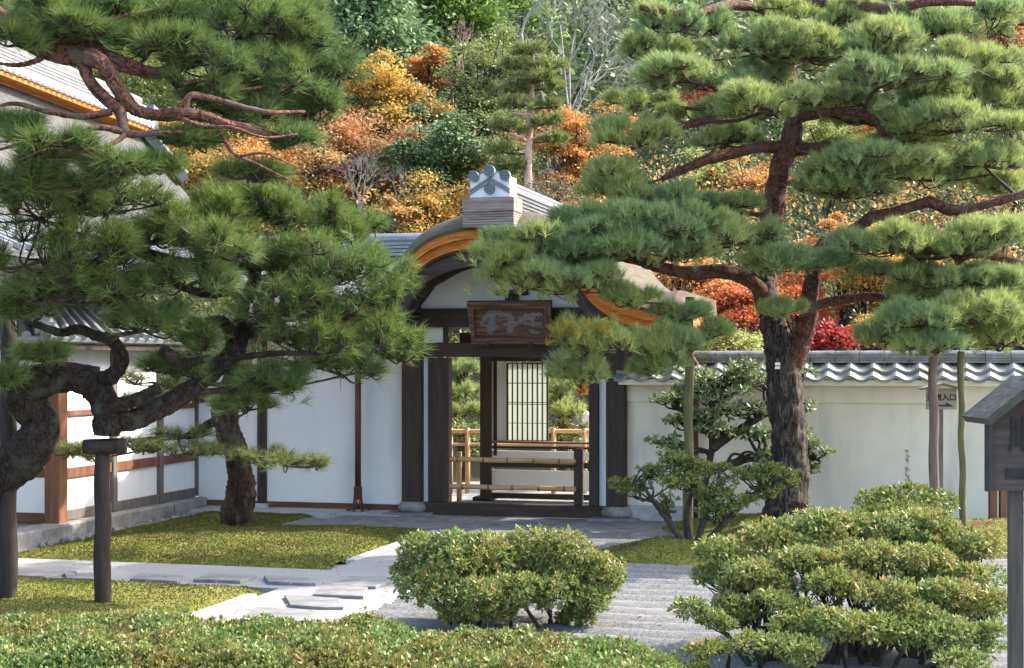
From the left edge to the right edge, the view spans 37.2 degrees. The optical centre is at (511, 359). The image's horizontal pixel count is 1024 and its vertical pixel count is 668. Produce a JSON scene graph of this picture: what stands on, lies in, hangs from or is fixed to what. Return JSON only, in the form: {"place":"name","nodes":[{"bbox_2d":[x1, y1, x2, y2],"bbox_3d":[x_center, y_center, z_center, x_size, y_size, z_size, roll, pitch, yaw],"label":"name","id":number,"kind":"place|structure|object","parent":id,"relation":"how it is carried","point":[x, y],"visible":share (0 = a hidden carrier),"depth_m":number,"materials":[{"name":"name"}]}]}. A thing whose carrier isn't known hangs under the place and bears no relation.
{"place":"outdoors","nodes":[
{"label":"outdoors","id":0,"kind":"place"},
{"bbox_2d":[18,558,328,591],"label":"side path","id":1,"kind":"structure","parent":0,"point":[119,571],"depth_m":15.05,"materials":[{"name":"grey stone"}]},
{"bbox_2d":[18,569,76,577],"bbox_3d":[-4.585,2.090,14.716,0.581,0.059,0.442,0,0,15],"label":"stepping stone","id":2,"kind":"object","parent":1,"relation":"on","point":[38,573],"visible":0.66,"depth_m":14.66,"materials":[{"name":"stone"}]},
{"bbox_2d":[64,572,93,579],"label":"stepping stone","id":3,"kind":"object","parent":1,"relation":"on","point":[74,576],"visible":0.43,"depth_m":14.50,"materials":[{"name":"stone"}]},
{"bbox_2d":[130,573,183,583],"bbox_3d":[-3.370,2.091,14.450,0.624,0.058,0.412,0,0,15],"label":"stepping stone","id":4,"kind":"object","parent":1,"relation":"on","point":[158,578],"visible":0.81,"depth_m":14.39,"materials":[{"name":"stone"}]},
{"bbox_2d":[193,573,256,583],"bbox_3d":[-2.721,2.088,14.389,0.536,0.064,0.423,0,0,15],"label":"stepping stone","id":5,"kind":"object","parent":1,"relation":"on","point":[226,578],"visible":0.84,"depth_m":14.28,"materials":[{"name":"stone"}]},
{"bbox_2d":[264,575,314,585],"bbox_3d":[-2.093,2.088,14.239,0.671,0.064,0.372,0,0,15],"label":"stepping stone","id":6,"kind":"object","parent":1,"relation":"on","point":[286,580],"visible":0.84,"depth_m":14.15,"materials":[{"name":"stone"}]},
{"bbox_2d":[189,507,399,518],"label":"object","id":7,"kind":"structure","parent":0,"point":[324,514],"depth_m":20.61,"materials":[{"name":"stone"}]},
{"bbox_2d":[19,481,588,599],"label":"ground","id":8,"kind":"structure","parent":0,"point":[473,492],"depth_m":24.36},
{"bbox_2d":[82,438,127,602],"bbox_3d":[-3.416,1.406,12.776,0.351,1.496,0.189,0,0,0],"label":"trunk prop","id":9,"kind":"object","parent":8,"relation":"on","point":[102,450],"visible":0.97,"depth_m":12.74,"materials":[{"name":"grey wood"}]},
{"bbox_2d":[0,152,437,498],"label":"black pine","id":10,"kind":"object","parent":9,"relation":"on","point":[207,221],"visible":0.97,"depth_m":12.65,"materials":[{"name":"green plant"}]},
{"bbox_2d":[17,496,206,551],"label":"plinth kerb","id":11,"kind":"structure","parent":8,"relation":"on","point":[31,536],"depth_m":18.56,"materials":[{"name":"stone"}]},
{"bbox_2d":[0,269,217,523],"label":"corridor building","id":12,"kind":"structure","parent":11,"relation":"on","point":[54,491],"depth_m":18.82,"materials":[{"name":"white paint"}]},
{"bbox_2d":[39,511,199,547],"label":"pebbles","id":13,"kind":"object","parent":8,"relation":"on","point":[70,538],"visible":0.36,"depth_m":18.68,"materials":[{"name":"stone"}]},
{"bbox_2d":[0,576,261,620],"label":"moss bed","id":14,"kind":"object","parent":8,"relation":"on","point":[211,600],"visible":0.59,"depth_m":13.00,"materials":[{"name":"green plant"}]},
{"bbox_2d":[0,319,17,598],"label":"support pole","id":15,"kind":"object","parent":14,"relation":"on","point":[8,544],"visible":0.54,"depth_m":12.79,"materials":[{"name":"grey wood"}]},
{"bbox_2d":[0,0,381,211],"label":"black pine","id":16,"kind":"object","parent":14,"relation":"on","point":[67,32],"visible":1,"depth_m":11.45,"materials":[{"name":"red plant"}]},
{"bbox_2d":[0,40,264,288],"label":"hall","id":17,"kind":"structure","parent":8,"relation":"on","point":[55,86],"depth_m":24.08,"materials":[{"name":"paint"}]},
{"bbox_2d":[18,510,429,569],"bbox_3d":[-3.082,2.018,17.920,3.800,0.204,5.000,0,0,15],"label":"moss bed","id":18,"kind":"object","parent":8,"relation":"on","point":[86,558],"visible":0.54,"depth_m":16.20,"materials":[{"name":"green plant"}]},
{"bbox_2d":[53,268,358,526],"bbox_3d":[-3.594,0.384,17.991,3.749,3.380,1.875,0,0,-9],"label":"red pine","id":19,"kind":"object","parent":18,"relation":"on","point":[237,507],"visible":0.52,"depth_m":18.01,"materials":[{"name":"brown plant"}]},
{"bbox_2d":[60,530,438,665],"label":"kerb","id":20,"kind":"structure","parent":8,"relation":"on","point":[221,605],"depth_m":13.15,"materials":[{"name":"stone"}]},
{"bbox_2d":[183,233,421,511],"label":"white wing","id":21,"kind":"structure","parent":8,"relation":"on","point":[324,420],"depth_m":20.96,"materials":[{"name":"white paint"}]},
{"bbox_2d":[347,368,369,511],"bbox_3d":[-2.095,0.854,20.679,0.311,2.408,0.310,0,0,-7],"label":"downpipe","id":22,"kind":"object","parent":21,"relation":"attached to","point":[357,492],"visible":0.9,"depth_m":20.64,"materials":[{"name":"brown metal"}]},
{"bbox_2d":[0,603,716,667],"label":"clipped hedge","id":23,"kind":"object","parent":8,"relation":"on","point":[152,637],"visible":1,"depth_m":9.14,"materials":[{"name":"green plant"}]},
{"bbox_2d":[457,451,461,501],"bbox_3d":[-0.774,1.750,22.301,0.078,0.800,0.078,0,0,0],"label":"fence post","id":24,"kind":"object","parent":8,"relation":"on","point":[459,478],"visible":0.66,"depth_m":22.27,"materials":[{"name":"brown wood"}]},
{"bbox_2d":[452,357,479,479],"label":"garden pine","id":25,"kind":"object","parent":8,"relation":"on","point":[461,370],"visible":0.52,"depth_m":26.25,"materials":[{"name":"green plant"}]},
{"bbox_2d":[452,415,479,469],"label":"azalea shrub","id":26,"kind":"object","parent":8,"relation":"on","point":[459,437],"visible":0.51,"depth_m":25.49,"materials":[{"name":"green plant"}]},
{"bbox_2d":[2,512,981,643],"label":"fallen leaves","id":27,"kind":"object","parent":8,"relation":"on","point":[271,560],"visible":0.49,"depth_m":15.46,"materials":[{"name":"orange plant"}]},
{"bbox_2d":[387,523,630,628],"bbox_3d":[-0.060,1.708,11.792,1.794,0.878,1.201,0,0,-20],"label":"azalea shrub","id":28,"kind":"object","parent":8,"relation":"on","point":[489,570],"visible":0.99,"depth_m":11.55,"materials":[{"name":"green plant"}]},
{"bbox_2d":[452,428,588,493],"bbox_3d":[0.159,1.620,24.201,2.738,1.059,0.078,0,0,0],"label":"bamboo fence","id":29,"kind":"object","parent":8,"relation":"on","point":[467,444],"visible":0.48,"depth_m":24.18,"materials":[{"name":"beige wood"}]},
{"bbox_2d":[548,416,588,470],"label":"azalea shrub","id":30,"kind":"object","parent":8,"relation":"on","point":[573,437],"visible":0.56,"depth_m":24.71,"materials":[{"name":"green plant"}]},
{"bbox_2d":[548,374,588,470],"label":"garden pine","id":31,"kind":"object","parent":8,"relation":"on","point":[560,401],"visible":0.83,"depth_m":25.04,"materials":[{"name":"green plant"}]},
{"bbox_2d":[567,410,588,446],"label":"wall","id":32,"kind":"structure","parent":8,"relation":"on","point":[574,420],"depth_m":25.44,"materials":[{"name":"white paint"}]},
{"bbox_2d":[572,380,588,470],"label":"maple shrub","id":33,"kind":"object","parent":8,"relation":"on","point":[580,391],"visible":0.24,"depth_m":25.69,"materials":[{"name":"green plant"}]},
{"bbox_2d":[696,319,763,351],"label":"evergreen shrub","id":34,"kind":"object","parent":8,"relation":"on","point":[749,341],"visible":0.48,"depth_m":22.32,"materials":[{"name":"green plant"}]},
{"bbox_2d":[614,350,1023,520],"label":"garden wall","id":35,"kind":"structure","parent":8,"relation":"on","point":[874,431],"depth_m":18.92,"materials":[{"name":"beige paint"}]},
{"bbox_2d":[693,357,698,517],"bbox_3d":[2.136,0.824,19.329,0.498,2.611,0.206,0,0,-29],"label":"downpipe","id":36,"kind":"object","parent":35,"relation":"attached to","point":[696,443],"visible":0.3,"depth_m":19.35,"materials":[{"name":"metal"}]},
{"bbox_2d":[659,512,1006,558],"bbox_3d":[3.894,1.949,17.293,5.000,0.343,3.400,0,0,15],"label":"moss bed","id":37,"kind":"object","parent":8,"relation":"on","point":[982,524],"visible":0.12,"depth_m":17.24,"materials":[{"name":"green plant"}]},
{"bbox_2d":[455,0,1023,521],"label":"red pine","id":38,"kind":"object","parent":37,"relation":"on","point":[591,240],"visible":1,"depth_m":16.41,"materials":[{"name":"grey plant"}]},
{"bbox_2d":[643,355,836,521],"bbox_3d":[2.713,0.979,18.172,2.311,2.094,1.040,0,0,13],"label":"evergreen shrub","id":39,"kind":"object","parent":37,"relation":"on","point":[733,375],"visible":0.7,"depth_m":18.14,"materials":[{"name":"green plant"}]},
{"bbox_2d":[928,352,939,507],"bbox_3d":[4.498,0.839,16.201,0.121,2.229,0.114,0,0,0],"label":"support pole","id":40,"kind":"object","parent":37,"relation":"on","point":[933,462],"visible":0.62,"depth_m":16.16,"materials":[{"name":"grey wood"}]},
{"bbox_2d":[919,383,957,508],"bbox_3d":[4.974,1.061,17.605,0.485,1.578,0.170,0,0,0],"label":"entrance sign","id":41,"kind":"object","parent":37,"relation":"on","point":[947,398],"visible":0.58,"depth_m":17.60,"materials":[{"name":"grey wood"}]},
{"bbox_2d":[957,351,967,531],"bbox_3d":[4.801,0.932,16.200,0.116,2.040,0.091,0,0,0],"label":"support pole","id":42,"kind":"object","parent":37,"relation":"on","point":[961,444],"visible":0.89,"depth_m":16.17,"materials":[{"name":"wood"}]},
{"bbox_2d":[988,491,1006,518],"bbox_3d":[5.703,1.615,17.400,0.477,0.470,0.080,0,0,0],"label":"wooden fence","id":43,"kind":"object","parent":37,"relation":"on","point":[992,505],"visible":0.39,"depth_m":17.36,"materials":[{"name":"brown wood"}]},
{"bbox_2d":[810,316,859,358],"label":"maple shrub","id":44,"kind":"object","parent":8,"relation":"on","point":[827,337],"visible":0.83,"depth_m":26.16,"materials":[{"name":"red plant"}]},
{"bbox_2d":[666,503,1006,667],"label":"azalea shrub","id":45,"kind":"object","parent":8,"relation":"on","point":[923,550],"visible":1,"depth_m":10.31,"materials":[{"name":"green plant"}]},
{"bbox_2d":[183,535,531,667],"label":"path","id":46,"kind":"structure","parent":0,"point":[360,567],"depth_m":13.55,"materials":[{"name":"grey stone"}]},
{"bbox_2d":[241,607,316,622],"bbox_3d":[-1.895,2.091,12.325,0.652,0.059,0.562,0,0,15],"label":"stepping stone","id":47,"kind":"object","parent":46,"relation":"on","point":[297,614],"visible":0.57,"depth_m":12.39,"materials":[{"name":"stone"}]},
{"bbox_2d":[284,595,342,609],"bbox_3d":[-1.699,2.089,12.976,0.467,0.062,0.724,0,0,-10],"label":"stepping stone","id":48,"kind":"object","parent":46,"relation":"on","point":[312,602],"visible":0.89,"depth_m":12.88,"materials":[{"name":"stone"}]},
{"bbox_2d":[313,585,367,598],"bbox_3d":[-1.510,2.087,13.543,0.456,0.065,0.644,0,0,2],"label":"stepping stone","id":49,"kind":"object","parent":46,"relation":"on","point":[344,591],"visible":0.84,"depth_m":13.47,"materials":[{"name":"stone"}]},
{"bbox_2d":[331,576,394,588],"bbox_3d":[-1.381,2.087,14.115,0.483,0.065,0.650,0,0,15],"label":"stepping stone","id":50,"kind":"object","parent":46,"relation":"on","point":[371,582],"visible":0.65,"depth_m":14.07,"materials":[{"name":"stone"}]},
{"bbox_2d":[281,514,678,533],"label":"gate pavement","id":51,"kind":"structure","parent":0,"point":[475,523],"depth_m":19.22,"materials":[{"name":"stone"}]},
{"bbox_2d":[3,0,1023,480],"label":"hill","id":52,"kind":"structure","parent":0,"point":[475,466],"depth_m":43.84,"materials":[{"name":"green plant"}]},
{"bbox_2d":[68,44,204,122],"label":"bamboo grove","id":53,"kind":"object","parent":52,"relation":"on","point":[125,80],"visible":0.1,"depth_m":44.81,"materials":[{"name":"green plant"}]},
{"bbox_2d":[113,45,287,180],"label":"evergreen tree","id":54,"kind":"object","parent":52,"relation":"on","point":[157,97],"visible":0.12,"depth_m":44.21,"materials":[{"name":"green plant"}]},
{"bbox_2d":[158,97,274,197],"bbox_3d":[-8.023,-4.203,36.957,5.640,4.876,4.753,0,0,0],"label":"maple tree","id":55,"kind":"object","parent":52,"relation":"on","point":[201,158],"visible":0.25,"depth_m":36.24,"materials":[{"name":"orange plant"}]},
{"bbox_2d":[197,131,360,235],"bbox_3d":[-5.468,-3.474,36.091,4.108,4.249,3.718,0,0,0],"label":"maple tree","id":56,"kind":"object","parent":52,"relation":"on","point":[327,158],"visible":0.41,"depth_m":36.03,"materials":[{"name":"orange plant"}]},
{"bbox_2d":[325,148,389,218],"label":"bare shrub","id":57,"kind":"object","parent":52,"relation":"on","point":[356,191],"visible":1,"depth_m":32.98,"materials":[{"name":"grey plant"}]},
{"bbox_2d":[296,105,432,210],"bbox_3d":[-3.701,-4.338,37.996,4.278,4.277,3.984,0,0,0],"label":"maple tree","id":58,"kind":"object","parent":52,"relation":"on","point":[357,142],"visible":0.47,"depth_m":37.52,"materials":[{"name":"orange plant"}]},
{"bbox_2d":[293,0,456,189],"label":"cypress tree","id":59,"kind":"object","parent":52,"relation":"on","point":[393,29],"visible":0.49,"depth_m":44.07,"materials":[{"name":"green plant"}]},
{"bbox_2d":[316,93,435,188],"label":"tree","id":60,"kind":"object","parent":52,"relation":"on","point":[356,97],"visible":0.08,"depth_m":42.75,"materials":[{"name":"green plant"}]},
{"bbox_2d":[320,38,465,192],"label":"maple tree","id":61,"kind":"object","parent":52,"relation":"on","point":[390,95],"visible":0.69,"depth_m":40.67,"materials":[{"name":"yellow plant"}]},
{"bbox_2d":[381,162,412,227],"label":"bare shrub","id":62,"kind":"object","parent":52,"relation":"on","point":[401,190],"visible":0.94,"depth_m":33.45,"materials":[{"name":"brown plant"}]},
{"bbox_2d":[370,196,424,257],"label":"maple shrub","id":63,"kind":"object","parent":52,"relation":"on","point":[397,210],"visible":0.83,"depth_m":32.83,"materials":[{"name":"orange plant"}]},
{"bbox_2d":[358,166,470,232],"bbox_3d":[-1.751,-2.423,33.934,3.114,3.736,2.622,0,0,-38],"label":"maple shrub","id":64,"kind":"object","parent":52,"relation":"on","point":[429,202],"visible":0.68,"depth_m":33.59,"materials":[{"name":"yellow plant"}]},
{"bbox_2d":[402,42,453,142],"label":"maple tree","id":65,"kind":"object","parent":52,"relation":"on","point":[418,68],"visible":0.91,"depth_m":42.72,"materials":[{"name":"orange plant"}]},
{"bbox_2d":[339,100,520,215],"bbox_3d":[-1.885,-4.080,36.957,4.045,4.292,3.587,0,0,37],"label":"evergreen tree","id":66,"kind":"object","parent":52,"relation":"on","point":[445,140],"visible":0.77,"depth_m":36.37,"materials":[{"name":"green plant"}]},
{"bbox_2d":[434,18,487,201],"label":"bare tree","id":67,"kind":"object","parent":52,"relation":"on","point":[459,65],"visible":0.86,"depth_m":44.03,"materials":[{"name":"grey plant"}]},
{"bbox_2d":[399,0,529,109],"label":"cedar tree","id":68,"kind":"object","parent":52,"relation":"on","point":[454,12],"visible":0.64,"depth_m":48.18,"materials":[{"name":"green plant"}]},
{"bbox_2d":[417,22,567,155],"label":"broadleaf tree","id":69,"kind":"object","parent":52,"relation":"on","point":[480,98],"visible":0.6,"depth_m":42.64,"materials":[{"name":"green plant"}]},
{"bbox_2d":[464,107,540,185],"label":"broadleaf tree","id":70,"kind":"object","parent":52,"relation":"on","point":[500,112],"visible":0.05,"depth_m":39.81,"materials":[{"name":"green plant"}]},
{"bbox_2d":[0,0,1022,210],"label":"woodland","id":71,"kind":"object","parent":52,"relation":"on","point":[703,46],"visible":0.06,"depth_m":50.34,"materials":[{"name":"green plant"}]},
{"bbox_2d":[461,0,571,94],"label":"cedar tree","id":72,"kind":"object","parent":52,"relation":"on","point":[533,17],"visible":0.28,"depth_m":51.27,"materials":[{"name":"green plant"}]},
{"bbox_2d":[479,36,573,189],"bbox_3d":[0.341,-4.291,34.774,2.310,6.305,1.459,0,0,0],"label":"hillside pine","id":73,"kind":"object","parent":52,"relation":"on","point":[519,83],"visible":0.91,"depth_m":34.77,"materials":[{"name":"green plant"}]},
{"bbox_2d":[520,0,543,175],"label":"bare tree","id":74,"kind":"object","parent":52,"relation":"on","point":[530,13],"visible":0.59,"depth_m":45.92,"materials":[{"name":"grey plant"}]},
{"bbox_2d":[518,167,607,207],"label":"twiggy shrub","id":75,"kind":"object","parent":52,"relation":"on","point":[554,186],"visible":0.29,"depth_m":33.81,"materials":[{"name":"brown plant"}]},
{"bbox_2d":[521,0,606,185],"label":"bare tree","id":76,"kind":"object","parent":52,"relation":"on","point":[571,59],"visible":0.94,"depth_m":43.07,"materials":[{"name":"grey plant"}]},
{"bbox_2d":[118,79,1023,450],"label":"undergrowth","id":77,"kind":"object","parent":52,"relation":"on","point":[798,215],"visible":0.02,"depth_m":38.48,"materials":[{"name":"plant"}]},
{"bbox_2d":[120,120,1023,373],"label":"autumn foliage","id":78,"kind":"object","parent":52,"relation":"on","point":[902,198],"visible":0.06,"depth_m":35.22,"materials":[{"name":"orange plant"}]},
{"bbox_2d":[515,96,641,204],"bbox_3d":[1.425,-4.155,37.077,2.832,4.356,3.196,0,0,39],"label":"maple tree","id":79,"kind":"object","parent":52,"relation":"on","point":[576,150],"visible":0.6,"depth_m":36.62,"materials":[{"name":"orange plant"}]},
{"bbox_2d":[501,0,686,173],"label":"bare tree","id":80,"kind":"object","parent":52,"relation":"on","point":[596,80],"visible":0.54,"depth_m":40.79,"materials":[{"name":"grey plant"}]},
{"bbox_2d":[570,107,670,199],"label":"maple tree","id":81,"kind":"object","parent":52,"relation":"on","point":[633,117],"visible":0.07,"depth_m":38.97,"materials":[{"name":"orange plant"}]},
{"bbox_2d":[651,252,728,343],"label":"maple tree","id":82,"kind":"object","parent":52,"relation":"on","point":[663,279],"visible":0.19,"depth_m":28.82,"materials":[{"name":"orange plant"}]},
{"bbox_2d":[663,88,727,156],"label":"maple tree","id":83,"kind":"object","parent":52,"relation":"on","point":[690,96],"visible":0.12,"depth_m":40.76,"materials":[{"name":"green plant"}]},
{"bbox_2d":[673,133,743,283],"bbox_3d":[4.703,-3.598,36.484,1.980,3.796,2.264,0,0,-20],"label":"evergreen shrub","id":84,"kind":"object","parent":52,"relation":"on","point":[710,177],"visible":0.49,"depth_m":36.20,"materials":[{"name":"green plant"}]},
{"bbox_2d":[690,278,799,350],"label":"maple tree","id":85,"kind":"object","parent":52,"relation":"on","point":[728,294],"visible":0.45,"depth_m":27.51,"materials":[{"name":"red plant"}]},
{"bbox_2d":[699,155,803,271],"bbox_3d":[5.741,-3.178,35.904,2.756,3.430,2.521,0,0,0],"label":"maple shrub","id":86,"kind":"object","parent":52,"relation":"on","point":[745,179],"visible":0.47,"depth_m":35.74,"materials":[{"name":"orange plant"}]},
{"bbox_2d":[743,268,849,334],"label":"maple tree","id":87,"kind":"object","parent":52,"relation":"on","point":[792,284],"visible":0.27,"depth_m":28.36,"materials":[{"name":"orange plant"}]},
{"bbox_2d":[795,210,868,350],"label":"maple tree","id":88,"kind":"object","parent":52,"relation":"on","point":[831,219],"visible":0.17,"depth_m":29.96,"materials":[{"name":"orange plant"}]},
{"bbox_2d":[799,120,866,269],"bbox_3d":[8.060,-4.032,37.452,2.553,3.988,2.792,0,0,29],"label":"evergreen shrub","id":89,"kind":"object","parent":52,"relation":"on","point":[818,133],"visible":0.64,"depth_m":36.94,"materials":[{"name":"green plant"}]},
{"bbox_2d":[848,124,881,223],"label":"maple shrub","id":90,"kind":"object","parent":52,"relation":"on","point":[871,129],"visible":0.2,"depth_m":36.96,"materials":[{"name":"orange plant"}]},
{"bbox_2d":[844,308,895,378],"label":"maple shrub","id":91,"kind":"object","parent":52,"relation":"on","point":[871,346],"visible":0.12,"depth_m":27.38,"materials":[{"name":"orange plant"}]},
{"bbox_2d":[802,221,952,350],"bbox_3d":[7.035,-0.713,28.863,2.792,4.240,3.345,0,0,0],"label":"maple tree","id":92,"kind":"object","parent":52,"relation":"on","point":[862,285],"visible":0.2,"depth_m":28.79,"materials":[{"name":"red plant"}]},
{"bbox_2d":[868,288,1022,378],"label":"evergreen tree","id":93,"kind":"object","parent":52,"relation":"on","point":[959,329],"depth_m":29.42,"materials":[{"name":"green plant"}]},
{"bbox_2d":[969,20,1023,253],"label":"maple tree","id":94,"kind":"object","parent":52,"relation":"on","point":[1019,41],"visible":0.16,"depth_m":37.70,"materials":[{"name":"orange plant"}]},
{"bbox_2d":[454,494,588,518],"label":"passage pavement","id":95,"kind":"structure","parent":0,"point":[531,501],"depth_m":22.39,"materials":[{"name":"stone"}]},
{"bbox_2d":[338,165,716,522],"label":"temple gate","id":96,"kind":"structure","parent":95,"relation":"on","point":[513,401],"depth_m":20.25,"materials":[{"name":"brown wood"}]},
{"bbox_2d":[466,300,552,346],"bbox_3d":[-0.016,-0.468,19.809,1.130,0.608,0.251,0,0,15],"label":"name plaque","id":97,"kind":"object","parent":96,"relation":"attached to","point":[491,322],"visible":0.99,"depth_m":19.78,"materials":[{"name":"brown wood"}]},
{"bbox_2d":[441,448,582,505],"bbox_3d":[-0.015,1.532,20.061,1.919,0.742,0.197,0,0,15],"label":"bamboo barrier","id":98,"kind":"object","parent":96,"relation":"on","point":[577,462],"visible":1,"depth_m":19.95,"materials":[{"name":"brown wood"}]},
{"bbox_2d":[506,363,547,440],"bbox_3d":[0.227,0.621,22.436,0.636,1.149,0.036,0,0,15],"label":"lattice window","id":99,"kind":"structure","parent":96,"relation":"in","point":[526,391],"depth_m":22.44,"materials":[{"name":"white paper"}]},
{"bbox_2d":[319,530,1006,667],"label":"raked gravel","id":100,"kind":"structure","parent":0,"point":[645,590],"depth_m":12.05,"materials":[{"name":"grey gravel"}]},
{"bbox_2d":[593,535,762,565],"bbox_3d":[1.732,1.975,15.820,2.100,0.251,1.800,0,0,15],"label":"moss bed","id":101,"kind":"object","parent":100,"relation":"on","point":[658,560],"visible":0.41,"depth_m":15.42,"materials":[{"name":"green plant"}]},
{"bbox_2d":[607,448,800,541],"bbox_3d":[2.030,1.498,16.036,2.034,1.117,0.839,0,0,0],"label":"azalea shrub","id":102,"kind":"object","parent":101,"relation":"on","point":[688,466],"visible":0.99,"depth_m":15.98,"materials":[{"name":"green plant"}]},
{"bbox_2d":[683,297,694,537],"bbox_3d":[1.964,0.702,16.902,0.130,2.799,0.118,0,0,0],"label":"support pole","id":103,"kind":"object","parent":100,"relation":"on","point":[688,414],"visible":0.51,"depth_m":16.86,"materials":[{"name":"wood"}]},
{"bbox_2d":[849,480,959,568],"bbox_3d":[3.651,1.583,14.029,1.068,0.914,0.907,0,0,0],"label":"azalea shrub","id":104,"kind":"object","parent":100,"relation":"on","point":[882,497],"visible":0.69,"depth_m":14.07,"materials":[{"name":"green plant"}]},
{"bbox_2d":[961,375,1023,667],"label":"signpost","id":105,"kind":"object","parent":100,"relation":"on","point":[998,412],"visible":1,"depth_m":8.62,"materials":[{"name":"wood"}]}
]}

